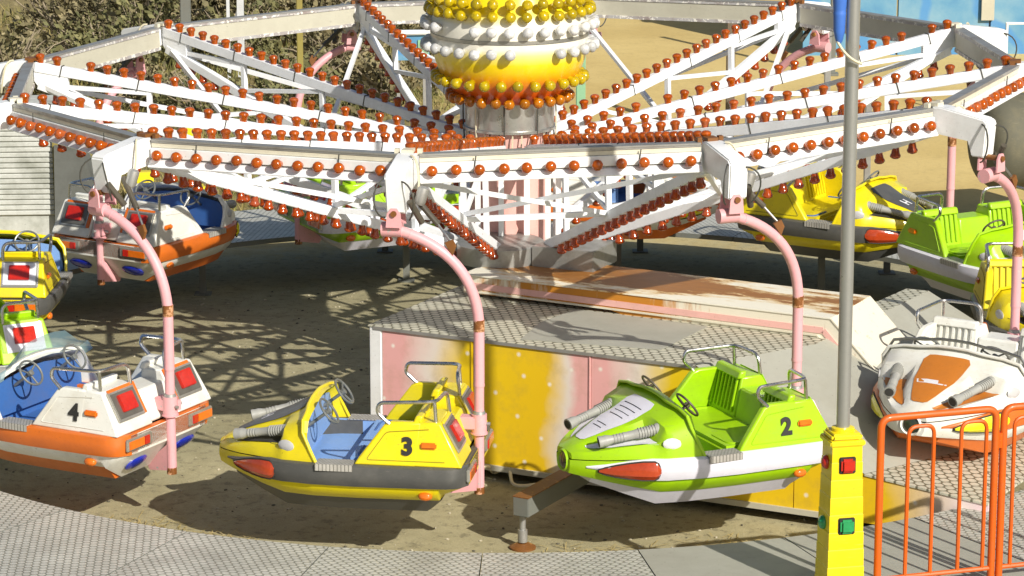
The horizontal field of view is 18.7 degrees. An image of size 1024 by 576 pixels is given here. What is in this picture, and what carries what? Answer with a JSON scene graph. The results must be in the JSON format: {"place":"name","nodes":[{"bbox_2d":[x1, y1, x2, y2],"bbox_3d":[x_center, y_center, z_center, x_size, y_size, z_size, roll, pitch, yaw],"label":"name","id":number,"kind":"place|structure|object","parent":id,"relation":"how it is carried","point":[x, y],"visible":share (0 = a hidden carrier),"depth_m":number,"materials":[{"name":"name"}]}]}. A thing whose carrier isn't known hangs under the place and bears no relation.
{"place":"outdoors","nodes":[
{"label":"outdoors","id":0,"kind":"place"},
{"bbox_2d":[0,3,455,210],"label":"dry grass","id":1,"kind":"structure","parent":0,"point":[9,18],"depth_m":49.97,"materials":[{"name":"plant"}]},
{"bbox_2d":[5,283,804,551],"bbox_3d":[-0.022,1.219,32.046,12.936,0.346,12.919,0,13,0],"label":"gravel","id":2,"kind":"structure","parent":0,"point":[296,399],"depth_m":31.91,"materials":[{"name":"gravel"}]},
{"bbox_2d":[100,510,796,552],"bbox_3d":[-0.749,2.221,26.920,7.255,0.020,1.414,1,13,6],"label":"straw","id":3,"kind":"object","parent":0,"point":[211,533],"visible":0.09,"depth_m":27.18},
{"bbox_2d":[0,0,1023,572],"bbox_3d":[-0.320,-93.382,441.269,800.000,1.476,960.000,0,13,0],"label":"ground","id":4,"kind":"structure","parent":0,"point":[284,280],"depth_m":34.84,"materials":[{"name":"beige sand"}]},
{"bbox_2d":[0,95,57,234],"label":"shuttered kiosk","id":5,"kind":"object","parent":4,"relation":"on","point":[27,195],"visible":0.63,"depth_m":40.61,"materials":[{"name":"white metal"}]},
{"bbox_2d":[0,26,73,94],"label":"dry shrub","id":6,"kind":"object","parent":4,"relation":"on","point":[4,57],"visible":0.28,"depth_m":49.30,"materials":[{"name":"brown plant"}]},
{"bbox_2d":[0,0,149,58],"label":"dry shrub","id":7,"kind":"object","parent":4,"relation":"on","point":[59,12],"visible":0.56,"depth_m":52.25,"materials":[{"name":"brown plant"}]},
{"bbox_2d":[54,145,103,221],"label":"wall panel","id":8,"kind":"object","parent":4,"relation":"on","point":[68,163],"visible":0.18,"depth_m":40.47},
{"bbox_2d":[38,5,169,92],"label":"dry shrub","id":9,"kind":"object","parent":4,"relation":"on","point":[78,39],"visible":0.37,"depth_m":50.13,"materials":[{"name":"brown plant"}]},
{"bbox_2d":[56,0,202,18],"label":"dry shrub","id":10,"kind":"object","parent":4,"relation":"on","point":[132,3],"visible":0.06,"depth_m":55.16,"materials":[{"name":"brown plant"}]},
{"bbox_2d":[82,0,204,63],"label":"dry shrub","id":11,"kind":"object","parent":4,"relation":"on","point":[151,11],"visible":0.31,"depth_m":52.05,"materials":[{"name":"brown plant"}]},
{"bbox_2d":[137,170,153,182],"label":"yellow cabinet","id":12,"kind":"object","parent":4,"relation":"on","point":[144,174],"visible":0.13,"depth_m":42.52,"materials":[{"name":"yellow metal"}]},
{"bbox_2d":[110,56,195,109],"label":"dry shrub","id":13,"kind":"object","parent":4,"relation":"on","point":[151,70],"visible":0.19,"depth_m":48.83,"materials":[{"name":"brown plant"}]},
{"bbox_2d":[92,0,222,23],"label":"dry shrub","id":14,"kind":"object","parent":4,"relation":"on","point":[193,15],"visible":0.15,"depth_m":54.28,"materials":[{"name":"brown plant"}]},
{"bbox_2d":[180,0,195,101],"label":"grey post","id":15,"kind":"object","parent":4,"relation":"on","point":[185,10],"visible":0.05,"depth_m":49.19,"materials":[{"name":"metal"}]},
{"bbox_2d":[187,128,193,135],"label":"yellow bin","id":16,"kind":"object","parent":4,"relation":"on","point":[189,132],"visible":0.14,"depth_m":45.01,"materials":[{"name":"yellow plastic"}]},
{"bbox_2d":[152,67,255,132],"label":"dry shrub","id":17,"kind":"object","parent":4,"relation":"on","point":[161,99],"visible":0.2,"depth_m":47.28,"materials":[{"name":"brown plant"}]},
{"bbox_2d":[173,0,268,20],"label":"dry shrub","id":18,"kind":"object","parent":4,"relation":"on","point":[197,3],"visible":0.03,"depth_m":56.26,"materials":[{"name":"brown plant"}]},
{"bbox_2d":[174,0,292,72],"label":"dry shrub","id":19,"kind":"object","parent":4,"relation":"on","point":[265,41],"visible":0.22,"depth_m":51.67,"materials":[{"name":"brown plant"}]},
{"bbox_2d":[226,0,244,77],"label":"lattice mast","id":20,"kind":"object","parent":4,"relation":"on","point":[240,8],"visible":0.23,"depth_m":50.22,"materials":[{"name":"metal"}]},
{"bbox_2d":[199,0,320,45],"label":"dry shrub","id":21,"kind":"object","parent":4,"relation":"on","point":[233,9],"visible":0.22,"depth_m":53.64,"materials":[{"name":"brown plant"}]},
{"bbox_2d":[199,0,380,46],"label":"dry shrub","id":22,"kind":"object","parent":4,"relation":"on","point":[290,6],"visible":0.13,"depth_m":53.98,"materials":[{"name":"brown plant"}]},
{"bbox_2d":[296,0,303,124],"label":"ochre post","id":23,"kind":"object","parent":4,"relation":"on","point":[299,41],"visible":0.23,"depth_m":46.31,"materials":[{"name":"yellow metal"}]},
{"bbox_2d":[248,47,359,120],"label":"dry shrub","id":24,"kind":"object","parent":4,"relation":"on","point":[267,83],"visible":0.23,"depth_m":48.11,"materials":[{"name":"brown plant"}]},
{"bbox_2d":[281,29,386,77],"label":"dry shrub","id":25,"kind":"object","parent":4,"relation":"on","point":[315,40],"visible":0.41,"depth_m":50.68,"materials":[{"name":"brown plant"}]},
{"bbox_2d":[302,105,373,131],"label":"dry shrub","id":26,"kind":"object","parent":4,"relation":"on","point":[354,110],"visible":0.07,"depth_m":45.88,"materials":[{"name":"brown plant"}]},
{"bbox_2d":[286,0,423,53],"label":"dry shrub","id":27,"kind":"object","parent":4,"relation":"on","point":[398,26],"visible":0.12,"depth_m":53.43,"materials":[{"name":"brown plant"}]},
{"bbox_2d":[337,47,431,109],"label":"dry shrub","id":28,"kind":"object","parent":4,"relation":"on","point":[362,73],"visible":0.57,"depth_m":48.74,"materials":[{"name":"brown plant"}]},
{"bbox_2d":[397,29,429,105],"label":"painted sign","id":29,"kind":"object","parent":4,"relation":"on","point":[415,36],"visible":0.3,"depth_m":47.30,"materials":[{"name":"blue paint"}]},
{"bbox_2d":[409,52,443,95],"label":"dry shrub","id":30,"kind":"object","parent":4,"relation":"on","point":[432,84],"visible":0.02,"depth_m":49.92,"materials":[{"name":"brown plant"}]},
{"bbox_2d":[484,465,534,487],"bbox_3d":[-0.018,1.731,28.742,1.116,0.143,0.381,3,13,14],"label":"loose cable","id":31,"kind":"object","parent":4,"relation":"on","point":[511,479],"visible":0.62,"depth_m":28.62,"materials":[{"name":"grey rubber"}]},
{"bbox_2d":[0,209,1023,575],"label":"walkway platform","id":32,"kind":"structure","parent":4,"relation":"on","point":[38,539],"depth_m":25.55,"materials":[{"name":"grey metal"}]},
{"bbox_2d":[814,424,865,575],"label":"signal post","id":33,"kind":"object","parent":32,"relation":"on","point":[839,545],"visible":1,"depth_m":24.25,"materials":[{"name":"yellow metal"}]},
{"bbox_2d":[836,0,860,427],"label":"steel pole","id":34,"kind":"object","parent":33,"relation":"on","point":[848,212],"visible":1,"depth_m":23.81,"materials":[{"name":"grey metal"}]},
{"bbox_2d":[833,0,861,64],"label":"folded parasol","id":35,"kind":"object","parent":34,"relation":"attached to","point":[839,14],"visible":1,"depth_m":23.47,"materials":[{"name":"blue fabric"}]},
{"bbox_2d":[873,406,1002,575],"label":"barrier panel","id":36,"kind":"object","parent":32,"relation":"on","point":[996,441],"visible":1,"depth_m":24.55,"materials":[{"name":"orange paint"}]},
{"bbox_2d":[995,402,1023,575],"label":"barrier panel","id":37,"kind":"object","parent":32,"relation":"on","point":[1005,412],"visible":1,"depth_m":24.73,"materials":[{"name":"orange paint"}]},
{"bbox_2d":[509,469,588,551],"bbox_3d":[0.573,1.794,27.597,0.230,0.561,2.132,7,15,30],"label":"outrigger jack","id":38,"kind":"object","parent":4,"relation":"on","point":[536,497],"visible":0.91,"depth_m":26.85,"materials":[{"name":"grey metal"}]},
{"bbox_2d":[576,56,585,108],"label":"green post","id":39,"kind":"object","parent":4,"relation":"on","point":[580,92],"visible":0.23,"depth_m":42.40,"materials":[{"name":"green metal"}]},
{"bbox_2d":[368,285,1023,523],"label":"ride base housing","id":40,"kind":"object","parent":4,"relation":"on","point":[549,368],"visible":0.37,"depth_m":28.50,"materials":[{"name":"yellow metal"}]},
{"bbox_2d":[464,265,904,369],"bbox_3d":[1.724,0.310,29.812,4.444,0.663,1.029,7,14,26],"label":"boom cover","id":41,"kind":"object","parent":40,"relation":"on","point":[699,299],"visible":0.64,"depth_m":29.48,"materials":[{"name":"white metal"}]},
{"bbox_2d":[420,0,616,271],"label":"ride tower","id":42,"kind":"structure","parent":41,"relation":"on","point":[511,71],"depth_m":30.68,"materials":[{"name":"metal"}]},
{"bbox_2d":[0,0,1023,259],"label":"ride rotor","id":43,"kind":"object","parent":42,"relation":"attached to","point":[398,160],"visible":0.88,"depth_m":30.19,"materials":[{"name":"white paint"}]},
{"bbox_2d":[92,56,145,284],"bbox_3d":[-4.374,-1.372,34.785,0.285,2.599,0.922,7,14,26],"label":"swing arm","id":44,"kind":"object","parent":43,"relation":"attached to","point":[105,270],"visible":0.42,"depth_m":34.69},
{"bbox_2d":[52,177,239,281],"bbox_3d":[-4.015,-0.787,35.587,1.611,1.014,2.291,8,15,31],"label":"ride car","id":45,"kind":"object","parent":44,"relation":"hanging from","point":[187,228],"visible":0.84,"depth_m":34.89,"materials":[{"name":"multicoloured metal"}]},
{"bbox_2d":[88,176,181,474],"bbox_3d":[-3.295,0.321,27.342,0.922,2.599,0.285,7,14,26],"label":"swing arm","id":46,"kind":"object","parent":43,"relation":"attached to","point":[168,403],"visible":1,"depth_m":27.14},
{"bbox_2d":[0,331,211,477],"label":"ride car","id":47,"kind":"object","parent":46,"relation":"hanging from","point":[63,407],"visible":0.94,"depth_m":27.21,"materials":[{"name":"white plastic"}]},
{"bbox_2d":[290,28,360,244],"bbox_3d":[-2.173,-1.817,36.470,0.922,2.599,0.285,-8,15,-32],"label":"swing arm","id":48,"kind":"object","parent":43,"relation":"attached to","point":[302,233],"visible":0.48,"depth_m":36.33},
{"bbox_2d":[274,178,458,250],"bbox_3d":[-1.537,-1.105,37.028,2.290,1.014,1.611,-7,15,-27],"label":"ride car","id":49,"kind":"object","parent":48,"relation":"hanging from","point":[341,238],"visible":0.13,"depth_m":36.30,"materials":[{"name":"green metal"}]},
{"bbox_2d":[380,192,490,494],"bbox_3d":[-0.647,0.481,26.365,0.922,2.599,0.285,-1,13,-3],"label":"swing arm","id":50,"kind":"object","parent":43,"relation":"attached to","point":[476,422],"visible":0.99,"depth_m":26.19},
{"bbox_2d":[219,361,493,510],"bbox_3d":[-1.380,1.256,26.653,2.291,1.014,1.611,2,13,8],"label":"ride car","id":51,"kind":"object","parent":50,"relation":"hanging from","point":[415,449],"visible":0.99,"depth_m":26.13,"materials":[{"name":"yellow plastic"}]},
{"bbox_2d":[715,184,803,393],"bbox_3d":[2.129,0.322,26.748,0.922,2.599,0.285,-8,15,-32],"label":"swing arm","id":52,"kind":"object","parent":43,"relation":"attached to","point":[732,211],"visible":0.74,"depth_m":26.57},
{"bbox_2d":[556,344,826,502],"bbox_3d":[1.459,1.191,26.626,2.290,1.014,1.611,-6,14,-23],"label":"ride car","id":53,"kind":"object","parent":52,"relation":"hanging from","point":[721,428],"visible":0.99,"depth_m":26.19,"materials":[{"name":"green plastic"}]},
{"bbox_2d":[760,26,830,121],"bbox_3d":[3.213,-1.806,35.831,0.922,2.599,0.285,7,14,26],"label":"swing arm","id":54,"kind":"object","parent":43,"relation":"attached to","point":[819,42],"visible":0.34,"depth_m":35.51},
{"bbox_2d":[737,162,936,261],"bbox_3d":[3.863,-0.927,35.665,2.291,1.014,1.611,8,15,31],"label":"ride car","id":55,"kind":"object","parent":54,"relation":"hanging from","point":[808,214],"visible":0.55,"depth_m":35.23,"materials":[{"name":"yellow plastic"}]},
{"bbox_2d":[946,65,979,206],"bbox_3d":[4.955,-1.351,33.678,0.285,2.599,0.922,-8,15,-32],"label":"swing arm","id":56,"kind":"object","parent":43,"relation":"attached to","point":[951,163],"visible":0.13,"depth_m":34.01},
{"bbox_2d":[896,186,1023,299],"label":"ride car","id":57,"kind":"object","parent":56,"relation":"hanging from","point":[940,247],"visible":0.79,"depth_m":33.39,"materials":[{"name":"green plastic"}]},
{"bbox_2d":[977,143,1022,335],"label":"swing arm","id":58,"kind":"object","parent":43,"relation":"hanging from","point":[994,174],"visible":0.75,"depth_m":28.41},
{"bbox_2d":[871,299,1023,452],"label":"ride car","id":59,"kind":"object","parent":58,"relation":"hanging from","point":[941,362],"visible":0.93,"depth_m":27.41,"materials":[{"name":"white plastic"}]},
{"bbox_3d":[5.400,-0.737,30.978,0.355,2.599,0.905,2,13,10],"label":"swing arm","id":60,"kind":"object","parent":43,"relation":"attached to","visible":0},
{"bbox_2d":[970,242,1023,333],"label":"ride car","id":61,"kind":"object","parent":60,"relation":"hanging from","point":[991,295],"visible":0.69,"depth_m":30.73,"materials":[{"name":"yellow plastic"}]},
{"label":"swing arm","id":62,"kind":"object","parent":43,"relation":"attached to","visible":0},
{"bbox_2d":[551,175,717,238],"bbox_3d":[1.346,-1.181,37.051,2.291,1.014,1.611,0,13,2],"label":"ride car","id":63,"kind":"object","parent":62,"relation":"hanging from","point":[618,195],"visible":0.06,"depth_m":36.65,"materials":[{"name":"grey plastic"}]},
{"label":"swing arm","id":64,"kind":"object","parent":43,"relation":"attached to","visible":0},
{"bbox_2d":[0,230,72,319],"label":"ride car","id":65,"kind":"object","parent":64,"relation":"hanging from","point":[33,263],"visible":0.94,"depth_m":32.26,"materials":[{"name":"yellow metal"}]},
{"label":"swing arm","id":66,"kind":"object","parent":43,"relation":"attached to","visible":0},
{"bbox_2d":[0,290,47,366],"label":"ride car","id":67,"kind":"object","parent":66,"relation":"hanging from","point":[19,330],"visible":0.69,"depth_m":29.61,"materials":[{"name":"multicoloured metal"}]},
{"bbox_2d":[725,23,735,136],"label":"brown post","id":68,"kind":"object","parent":4,"relation":"on","point":[727,104],"visible":0.1,"depth_m":46.38,"materials":[{"name":"grey wood"}]},
{"bbox_2d":[824,31,831,158],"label":"slim post","id":69,"kind":"object","parent":4,"relation":"on","point":[827,76],"depth_m":44.38,"materials":[{"name":"metal"}]},
{"bbox_2d":[830,0,838,75],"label":"steel post","id":70,"kind":"object","parent":4,"relation":"on","point":[833,53],"visible":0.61,"depth_m":51.36,"materials":[{"name":"metal"}]},
{"bbox_2d":[863,102,871,180],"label":"pale post","id":71,"kind":"object","parent":4,"relation":"on","point":[866,171],"depth_m":42.65,"materials":[{"name":"metal"}]},
{"bbox_2d":[967,92,1023,186],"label":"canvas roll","id":72,"kind":"object","parent":4,"relation":"on","point":[1008,115],"visible":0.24,"depth_m":40.04,"materials":[{"name":"beige fabric"}]},
{"bbox_2d":[1006,22,1023,53],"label":"white goal frame","id":73,"kind":"object","parent":4,"relation":"on","point":[1014,23],"visible":0.23,"depth_m":47.27,"materials":[{"name":"paint"}]},
{"bbox_2d":[802,0,1023,55],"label":"blue mural wall","id":74,"kind":"structure","parent":0,"point":[998,13],"depth_m":53.41,"materials":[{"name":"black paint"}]}
]}

